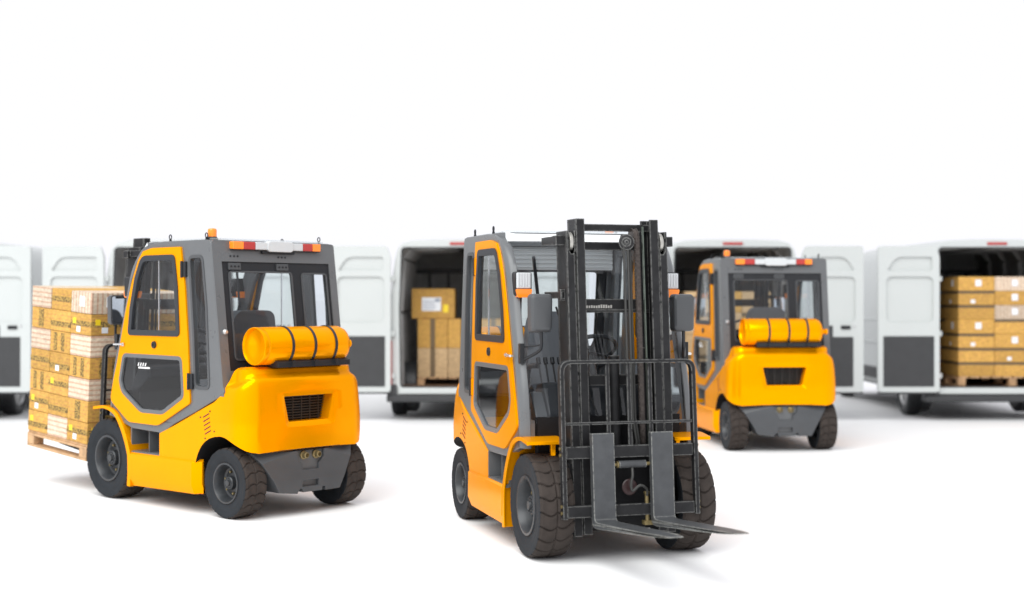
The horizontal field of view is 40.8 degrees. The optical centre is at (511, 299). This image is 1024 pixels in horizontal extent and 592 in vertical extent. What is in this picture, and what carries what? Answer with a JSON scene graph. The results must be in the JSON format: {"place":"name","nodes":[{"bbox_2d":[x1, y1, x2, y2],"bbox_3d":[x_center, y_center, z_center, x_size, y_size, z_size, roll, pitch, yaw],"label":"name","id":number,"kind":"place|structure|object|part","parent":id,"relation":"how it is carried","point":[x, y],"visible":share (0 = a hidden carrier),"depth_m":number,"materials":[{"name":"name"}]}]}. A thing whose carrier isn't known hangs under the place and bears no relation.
{"place":"outdoors","nodes":[
{"label":"outdoors","id":0,"kind":"place"},
{"bbox_2d":[160,314,174,330],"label":"cardboard box","id":1,"kind":"object","parent":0,"point":[167,321],"visible":0.21,"depth_m":12.46,"materials":[{"name":"brown cardboard"}]},
{"bbox_2d":[150,291,174,313],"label":"cardboard box","id":2,"kind":"object","parent":1,"relation":"on","point":[166,294],"visible":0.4,"depth_m":12.45,"materials":[{"name":"beige cardboard"}]},
{"bbox_2d":[482,318,500,326],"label":"cardboard box","id":3,"kind":"object","parent":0,"point":[494,322],"visible":0.08,"depth_m":19.50,"materials":[{"name":"brown cardboard"}]},
{"bbox_2d":[0,301,1023,591],"bbox_3d":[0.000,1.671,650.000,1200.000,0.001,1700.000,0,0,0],"label":"studio floor","id":4,"kind":"structure","parent":0,"point":[884,493],"depth_m":10.06,"materials":[{"name":"white"}]},
{"bbox_2d":[0,243,41,414],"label":"white van","id":5,"kind":"object","parent":4,"relation":"on","point":[20,271],"visible":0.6,"depth_m":18.80,"materials":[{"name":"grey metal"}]},
{"bbox_3d":[-7.025,0.284,18.853,0.890,2.025,0.155,0,0,0],"label":"rear door","id":6,"kind":"part","parent":5,"relation":"part of","materials":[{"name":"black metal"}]},
{"bbox_2d":[42,239,293,356],"bbox_3d":[-4.670,0.417,21.712,3.500,2.507,5.875,0,0,0],"label":"white van","id":7,"kind":"object","parent":4,"relation":"on","point":[73,265],"visible":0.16,"depth_m":18.83,"materials":[{"name":"grey metal"}]},
{"bbox_3d":[-5.975,0.284,18.859,0.890,2.025,0.142,0,0,0],"label":"rear door","id":8,"kind":"part","parent":7,"relation":"part of","materials":[{"name":"white metal"}]},
{"bbox_3d":[-3.365,0.284,18.853,0.890,2.025,0.155,0,0,0],"label":"rear door","id":9,"kind":"part","parent":7,"relation":"part of","materials":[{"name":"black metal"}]},
{"bbox_2d":[58,228,365,518],"bbox_3d":[-2.832,0.559,11.852,3.477,2.224,1.307,0,0,42],"label":"forklift","id":10,"kind":"object","parent":4,"relation":"on","point":[247,412],"visible":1,"depth_m":10.84,"materials":[{"name":"orange metal"}]},
{"bbox_2d":[27,430,86,460],"bbox_3d":[-3.723,1.302,12.663,1.020,0.144,1.040,5,4,42],"label":"wooden pallet","id":11,"kind":"object","parent":10,"relation":"on","point":[35,438],"visible":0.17,"depth_m":12.32,"materials":[{"name":"brown wood"}]},
{"bbox_2d":[28,409,48,433],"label":"cardboard box","id":12,"kind":"object","parent":11,"relation":"on","point":[37,421],"visible":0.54,"depth_m":12.49,"materials":[{"name":"brown cardboard"}]},
{"bbox_2d":[29,389,48,412],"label":"cardboard box","id":13,"kind":"object","parent":12,"relation":"on","point":[39,400],"visible":0.47,"depth_m":12.48,"materials":[{"name":"brown cardboard"}]},
{"bbox_2d":[30,368,49,391],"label":"cardboard box","id":14,"kind":"object","parent":13,"relation":"on","point":[39,378],"visible":0.39,"depth_m":12.48,"materials":[{"name":"brown cardboard"}]},
{"bbox_2d":[30,347,49,370],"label":"cardboard box","id":15,"kind":"object","parent":14,"relation":"on","point":[40,359],"visible":0.47,"depth_m":12.47,"materials":[{"name":"brown cardboard"}]},
{"bbox_2d":[31,327,50,349],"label":"cardboard box","id":16,"kind":"object","parent":15,"relation":"on","point":[40,338],"visible":0.47,"depth_m":12.46,"materials":[{"name":"white cardboard"}]},
{"bbox_2d":[32,306,51,328],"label":"cardboard box","id":17,"kind":"object","parent":16,"relation":"on","point":[41,317],"visible":0.43,"depth_m":12.46,"materials":[{"name":"brown cardboard"}]},
{"bbox_2d":[32,286,80,307],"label":"cardboard box","id":18,"kind":"object","parent":17,"relation":"on","point":[42,296],"visible":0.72,"depth_m":12.45,"materials":[{"name":"beige cardboard"}]},
{"bbox_2d":[72,286,111,287],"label":"cardboard box","id":19,"kind":"object","parent":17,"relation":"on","point":[92,286],"visible":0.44,"depth_m":12.82,"materials":[{"name":"beige cardboard"}]},
{"bbox_2d":[47,414,68,438],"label":"cardboard box","id":20,"kind":"object","parent":11,"relation":"on","point":[57,426],"visible":0.47,"depth_m":12.27,"materials":[{"name":"white cardboard"}]},
{"bbox_2d":[48,393,68,417],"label":"cardboard box","id":21,"kind":"object","parent":20,"relation":"on","point":[57,405],"visible":0.47,"depth_m":12.26,"materials":[{"name":"brown cardboard"}]},
{"bbox_2d":[48,372,69,396],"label":"cardboard box","id":22,"kind":"object","parent":21,"relation":"on","point":[58,383],"visible":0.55,"depth_m":12.25,"materials":[{"name":"brown cardboard"}]},
{"bbox_2d":[49,351,71,374],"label":"cardboard box","id":23,"kind":"object","parent":22,"relation":"on","point":[59,363],"visible":0.48,"depth_m":12.24,"materials":[{"name":"brown cardboard"}]},
{"bbox_2d":[50,330,70,353],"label":"cardboard box","id":24,"kind":"object","parent":23,"relation":"on","point":[60,341],"visible":0.41,"depth_m":12.23,"materials":[{"name":"brown cardboard"}]},
{"bbox_2d":[51,309,71,332],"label":"cardboard box","id":25,"kind":"object","parent":24,"relation":"on","point":[60,320],"visible":0.47,"depth_m":12.22,"materials":[{"name":"brown cardboard"}]},
{"bbox_2d":[52,288,104,310],"bbox_3d":[-3.889,0.003,12.347,0.336,0.186,0.343,5,4,43],"label":"cardboard box","id":26,"kind":"object","parent":25,"relation":"on","point":[61,298],"visible":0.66,"depth_m":12.23,"materials":[{"name":"brown cardboard"}]},
{"bbox_2d":[67,419,97,444],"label":"cardboard box","id":27,"kind":"object","parent":11,"relation":"on","point":[79,431],"visible":0.5,"depth_m":12.02,"materials":[{"name":"brown cardboard"}]},
{"bbox_2d":[67,397,114,422],"bbox_3d":[-3.688,0.971,12.158,0.336,0.186,0.343,5,4,42],"label":"cardboard box","id":28,"kind":"object","parent":27,"relation":"on","point":[82,410],"visible":0.51,"depth_m":12.00,"materials":[{"name":"brown cardboard"}]},
{"bbox_2d":[68,376,112,400],"bbox_3d":[-3.679,0.782,12.153,0.334,0.186,0.341,5,4,42],"label":"cardboard box","id":29,"kind":"object","parent":28,"relation":"on","point":[84,389],"visible":0.48,"depth_m":11.99,"materials":[{"name":"white cardboard"}]},
{"bbox_2d":[69,355,115,379],"bbox_3d":[-3.667,0.593,12.148,0.336,0.186,0.343,5,4,42],"label":"cardboard box","id":30,"kind":"object","parent":29,"relation":"on","point":[85,367],"visible":0.53,"depth_m":11.99,"materials":[{"name":"brown cardboard"}]},
{"bbox_2d":[70,333,116,357],"bbox_3d":[-3.656,0.405,12.135,0.334,0.186,0.341,5,4,42],"label":"cardboard box","id":31,"kind":"object","parent":30,"relation":"on","point":[86,346],"visible":0.54,"depth_m":11.98,"materials":[{"name":"white cardboard"}]},
{"bbox_2d":[70,312,121,335],"bbox_3d":[-3.649,0.216,12.126,0.337,0.186,0.344,5,4,42],"label":"cardboard box","id":32,"kind":"object","parent":31,"relation":"on","point":[90,324],"visible":0.75,"depth_m":11.98,"materials":[{"name":"brown cardboard"}]},
{"bbox_2d":[71,290,123,313],"bbox_3d":[-3.639,0.027,12.115,0.336,0.186,0.343,5,4,42],"label":"cardboard box","id":33,"kind":"object","parent":32,"relation":"on","point":[89,302],"visible":0.73,"depth_m":11.96,"materials":[{"name":"white cardboard"}]},
{"bbox_2d":[111,247,193,424],"bbox_3d":[-2.915,0.300,11.078,1.169,1.424,0.054,0,0,42],"label":"door","id":34,"kind":"structure","parent":10,"relation":"in","point":[151,344],"depth_m":11.01,"materials":[{"name":"orange paint"}]},
{"bbox_2d":[250,273,282,325],"bbox_3d":[-2.070,0.300,12.004,1.169,1.424,0.054,0,0,42],"label":"window frame","id":35,"kind":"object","parent":10,"relation":"in","point":[258,288],"depth_m":12.13,"materials":[{"name":"orange paint"}]},
{"bbox_2d":[222,255,332,370],"bbox_3d":[-1.854,0.107,10.969,0.142,0.897,1.072,0,0,42],"label":"rear window frame","id":36,"kind":"structure","parent":10,"relation":"in","point":[296,271],"depth_m":11.01,"materials":[{"name":"grey metal"}]},
{"bbox_2d":[333,239,588,414],"bbox_3d":[-0.725,0.417,21.712,3.550,2.507,5.875,0,0,0],"label":"white van","id":37,"kind":"object","parent":4,"relation":"on","point":[378,324],"visible":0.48,"depth_m":18.84,"materials":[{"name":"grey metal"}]},
{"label":"rear door","id":38,"kind":"part","parent":37,"relation":"part of","materials":[{"name":"white metal"}]},
{"bbox_2d":[418,377,457,384],"bbox_3d":[-0.695,1.179,19.790,1.290,0.144,0.580,0,0,0],"label":"wooden pallet","id":39,"kind":"object","parent":37,"relation":"in","point":[422,380],"visible":0.31,"depth_m":19.50,"materials":[{"name":"brown wood"}]},
{"bbox_2d":[418,348,447,376],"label":"cardboard box","id":40,"kind":"object","parent":39,"relation":"on","point":[432,362],"visible":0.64,"depth_m":19.50,"materials":[{"name":"brown cardboard"}]},
{"bbox_2d":[418,319,447,347],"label":"cardboard box","id":41,"kind":"object","parent":40,"relation":"on","point":[432,333],"visible":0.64,"depth_m":19.50,"materials":[{"name":"brown cardboard"}]},
{"bbox_2d":[412,289,455,318],"bbox_3d":[-1.120,0.064,19.818,0.610,0.425,0.564,0,0,0],"label":"cardboard box","id":42,"kind":"object","parent":41,"relation":"on","point":[433,303],"visible":0.99,"depth_m":19.54,"materials":[{"name":"brown cardboard"}]},
{"bbox_2d":[448,348,459,376],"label":"cardboard box","id":43,"kind":"object","parent":39,"relation":"on","point":[453,362],"visible":0.3,"depth_m":19.50,"materials":[{"name":"brown cardboard"}]},
{"bbox_2d":[448,318,461,347],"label":"cardboard box","id":44,"kind":"object","parent":43,"relation":"on","point":[454,333],"visible":0.32,"depth_m":19.50,"materials":[{"name":"brown cardboard"}]},
{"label":"rear door","id":45,"kind":"part","parent":37,"relation":"part of","materials":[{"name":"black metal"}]},
{"bbox_2d":[452,218,748,557],"bbox_3d":[0.592,0.559,9.293,1.307,2.224,3.477,0,0,-17],"label":"forklift","id":46,"kind":"object","parent":4,"relation":"on","point":[564,432],"visible":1,"depth_m":9.03,"materials":[{"name":"metal"}]},
{"bbox_2d":[469,240,518,448],"bbox_3d":[-0.142,0.300,9.549,0.054,1.424,1.169,0,0,-17],"label":"door","id":47,"kind":"structure","parent":46,"relation":"in","point":[490,351],"depth_m":9.52,"materials":[{"name":"orange paint"}]},
{"bbox_2d":[481,270,605,371],"bbox_3d":[0.203,0.107,10.551,1.072,0.897,0.142,0,0,-17],"label":"rear window frame","id":48,"kind":"structure","parent":46,"relation":"in","point":[600,274],"depth_m":10.66,"materials":[{"name":"grey metal"}]},
{"bbox_2d":[632,260,691,422],"bbox_3d":[1.057,0.300,9.914,0.054,1.424,1.169,0,0,-17],"label":"door","id":49,"kind":"structure","parent":46,"relation":"in","point":[679,411],"depth_m":10.26,"materials":[{"name":"orange paint"}]},
{"bbox_2d":[619,239,863,410],"bbox_3d":[3.035,0.417,21.712,3.540,2.507,5.875,0,0,0],"label":"white van","id":50,"kind":"object","parent":4,"relation":"on","point":[845,275],"visible":0.22,"depth_m":18.83,"materials":[{"name":"grey metal"}]},
{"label":"rear door","id":51,"kind":"part","parent":50,"relation":"part of","materials":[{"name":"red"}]},
{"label":"rear door","id":52,"kind":"part","parent":50,"relation":"part of","materials":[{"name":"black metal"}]},
{"bbox_2d":[687,250,837,449],"bbox_3d":[2.822,0.559,16.729,1.307,2.224,3.477,0,0,-5],"label":"forklift","id":53,"kind":"object","parent":4,"relation":"on","point":[765,369],"visible":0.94,"depth_m":15.16,"materials":[{"name":"orange metal"}]},
{"bbox_2d":[691,263,714,384],"bbox_3d":[2.245,0.300,16.213,0.054,1.424,1.169,0,0,-5],"label":"door","id":54,"kind":"structure","parent":53,"relation":"in","point":[703,329],"depth_m":16.09,"materials":[{"name":"orange paint"}]},
{"bbox_2d":[728,269,823,348],"bbox_3d":[2.954,0.107,15.418,1.072,0.897,0.142,0,0,-5],"label":"rear window frame","id":55,"kind":"structure","parent":53,"relation":"in","point":[791,279],"depth_m":15.43,"materials":[{"name":"grey metal"}]},
{"bbox_2d":[797,281,807,317],"bbox_3d":[3.487,0.300,16.330,0.054,1.424,1.169,0,0,-5],"label":"door","id":56,"kind":"structure","parent":53,"relation":"in","point":[799,291],"depth_m":16.54,"materials":[{"name":"orange paint"}]},
{"bbox_2d":[840,239,1023,414],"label":"white van","id":57,"kind":"object","parent":4,"relation":"on","point":[902,333],"visible":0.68,"depth_m":18.83,"materials":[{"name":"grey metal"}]},
{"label":"rear door","id":58,"kind":"part","parent":57,"relation":"part of","materials":[{"name":"white metal"}]},
{"bbox_2d":[940,374,1023,385],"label":"wooden pallet","id":59,"kind":"object","parent":57,"relation":"on","point":[997,380],"visible":0.55,"depth_m":19.14,"materials":[{"name":"brown wood"}]},
{"bbox_2d":[940,360,944,373],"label":"cardboard box","id":60,"kind":"object","parent":59,"relation":"on","point":[942,366],"visible":0.19,"depth_m":19.77,"materials":[{"name":"brown cardboard"}]},
{"bbox_2d":[940,346,945,359],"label":"cardboard box","id":61,"kind":"object","parent":60,"relation":"on","point":[942,352],"visible":0.19,"depth_m":19.77,"materials":[{"name":"brown cardboard"}]},
{"bbox_2d":[940,332,944,345],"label":"cardboard box","id":62,"kind":"object","parent":61,"relation":"on","point":[942,340],"visible":0.19,"depth_m":19.77,"materials":[{"name":"brown cardboard"}]},
{"bbox_2d":[940,318,944,331],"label":"cardboard box","id":63,"kind":"object","parent":62,"relation":"on","point":[942,325],"visible":0.19,"depth_m":19.77,"materials":[{"name":"brown cardboard"}]},
{"bbox_2d":[940,305,944,318],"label":"cardboard box","id":64,"kind":"object","parent":63,"relation":"on","point":[942,311],"visible":0.19,"depth_m":19.77,"materials":[{"name":"brown cardboard"}]},
{"bbox_2d":[940,291,944,304],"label":"cardboard box","id":65,"kind":"object","parent":64,"relation":"on","point":[942,297],"visible":0.19,"depth_m":19.77,"materials":[{"name":"brown cardboard"}]},
{"bbox_2d":[940,277,944,290],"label":"cardboard box","id":66,"kind":"object","parent":65,"relation":"on","point":[942,285],"visible":0.19,"depth_m":19.77,"materials":[{"name":"brown cardboard"}]},
{"bbox_2d":[945,360,994,375],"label":"cardboard box","id":67,"kind":"object","parent":59,"relation":"on","point":[953,368],"visible":0.85,"depth_m":19.06,"materials":[{"name":"brown cardboard"}]},
{"bbox_2d":[945,347,994,361],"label":"cardboard box","id":68,"kind":"object","parent":67,"relation":"on","point":[954,354],"visible":0.85,"depth_m":19.06,"materials":[{"name":"brown cardboard"}]},
{"bbox_2d":[945,333,994,347],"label":"cardboard box","id":69,"kind":"object","parent":68,"relation":"on","point":[956,340],"visible":0.88,"depth_m":19.06,"materials":[{"name":"brown cardboard"}]},
{"bbox_2d":[945,319,993,333],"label":"cardboard box","id":70,"kind":"object","parent":69,"relation":"on","point":[972,326],"visible":0.98,"depth_m":19.06,"materials":[{"name":"brown cardboard"}]},
{"bbox_2d":[945,305,994,318],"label":"cardboard box","id":71,"kind":"object","parent":70,"relation":"on","point":[969,311],"visible":0.99,"depth_m":19.06,"materials":[{"name":"brown cardboard"}]},
{"bbox_2d":[945,291,994,304],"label":"cardboard box","id":72,"kind":"object","parent":71,"relation":"on","point":[969,297],"visible":1,"depth_m":19.06,"materials":[{"name":"brown cardboard"}]},
{"bbox_2d":[945,277,993,290],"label":"cardboard box","id":73,"kind":"object","parent":72,"relation":"on","point":[969,283],"visible":0.99,"depth_m":19.06,"materials":[{"name":"brown cardboard"}]},
{"bbox_2d":[994,362,1023,375],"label":"cardboard box","id":74,"kind":"object","parent":59,"relation":"on","point":[1008,368],"visible":0.52,"depth_m":19.06,"materials":[{"name":"brown cardboard"}]},
{"bbox_2d":[994,348,1023,361],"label":"cardboard box","id":75,"kind":"object","parent":74,"relation":"on","point":[1008,354],"visible":0.52,"depth_m":19.06,"materials":[{"name":"brown cardboard"}]},
{"bbox_2d":[994,334,1023,347],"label":"cardboard box","id":76,"kind":"object","parent":75,"relation":"on","point":[1008,340],"visible":0.52,"depth_m":19.06,"materials":[{"name":"brown cardboard"}]},
{"bbox_2d":[993,319,1023,333],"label":"cardboard box","id":77,"kind":"object","parent":76,"relation":"on","point":[1008,326],"visible":0.67,"depth_m":19.06,"materials":[{"name":"brown cardboard"}]},
{"bbox_2d":[994,305,1023,318],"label":"cardboard box","id":78,"kind":"object","parent":77,"relation":"on","point":[1008,311],"visible":0.64,"depth_m":19.06,"materials":[{"name":"white"}]},
{"bbox_2d":[994,291,1023,304],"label":"cardboard box","id":79,"kind":"object","parent":78,"relation":"on","point":[1008,297],"visible":0.65,"depth_m":19.06,"materials":[{"name":"brown cardboard"}]},
{"bbox_2d":[994,277,1023,290],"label":"cardboard box","id":80,"kind":"object","parent":79,"relation":"on","point":[1008,283],"visible":0.64,"depth_m":19.06,"materials":[{"name":"white cardboard"}]},
{"bbox_2d":[0,0,1023,300],"label":"sky","id":81,"kind":"structure","parent":0,"point":[868,124],"materials":[{"name":"white"}]},
{"bbox_2d":[686,355,707,375],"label":"cardboard box","id":82,"kind":"object","parent":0,"point":[703,357],"visible":0.01,"depth_m":19.10,"materials":[{"name":"brown cardboard"}]},
{"bbox_2d":[685,334,707,354],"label":"cardboard box","id":83,"kind":"object","parent":82,"relation":"on","point":[703,350],"visible":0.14,"depth_m":19.10,"materials":[{"name":"beige cardboard"}]},
{"bbox_2d":[685,313,708,333],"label":"cardboard box","id":84,"kind":"object","parent":83,"relation":"on","point":[691,332],"visible":0.03,"depth_m":19.10,"materials":[{"name":"brown cardboard"}]},
{"bbox_2d":[680,292,708,312],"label":"cardboard box","id":85,"kind":"object","parent":84,"relation":"on","point":[707,302],"visible":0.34,"depth_m":19.10,"materials":[{"name":"beige cardboard"}]},
{"bbox_2d":[735,313,741,328],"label":"cardboard box","id":86,"kind":"object","parent":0,"point":[738,316],"visible":0.1,"depth_m":19.10,"materials":[{"name":"beige cardboard"}]},
{"bbox_2d":[735,292,741,312],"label":"cardboard box","id":87,"kind":"object","parent":86,"relation":"on","point":[738,295],"visible":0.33,"depth_m":19.10,"materials":[{"name":"brown cardboard"}]},
{"bbox_2d":[741,292,770,312],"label":"cardboard box","id":88,"kind":"object","parent":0,"point":[747,295],"visible":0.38,"depth_m":19.10,"materials":[{"name":"beige cardboard"}]},
{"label":"cardboard box","id":89,"kind":"object","parent":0,"visible":0},
{"bbox_2d":[148,314,157,329],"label":"cardboard box","id":90,"kind":"object","parent":89,"relation":"on","point":[154,321],"visible":0.04,"depth_m":12.35,"materials":[{"name":"brown cardboard"}]},
{"bbox_2d":[89,288,123,290],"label":"cardboard box","id":91,"kind":"object","parent":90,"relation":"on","point":[112,289],"visible":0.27,"depth_m":12.57,"materials":[{"name":"brown cardboard"}]},
{"bbox_2d":[114,291,157,313],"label":"cardboard box","id":92,"kind":"object","parent":90,"relation":"on","point":[150,310],"visible":0.14,"depth_m":12.35,"materials":[{"name":"beige cardboard"}]},
{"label":"cardboard box","id":93,"kind":"object","parent":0,"visible":0},
{"bbox_2d":[104,286,150,288],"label":"cardboard box","id":94,"kind":"object","parent":93,"relation":"on","point":[116,286],"visible":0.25,"depth_m":13.05,"materials":[{"name":"beige cardboard"}]}
]}

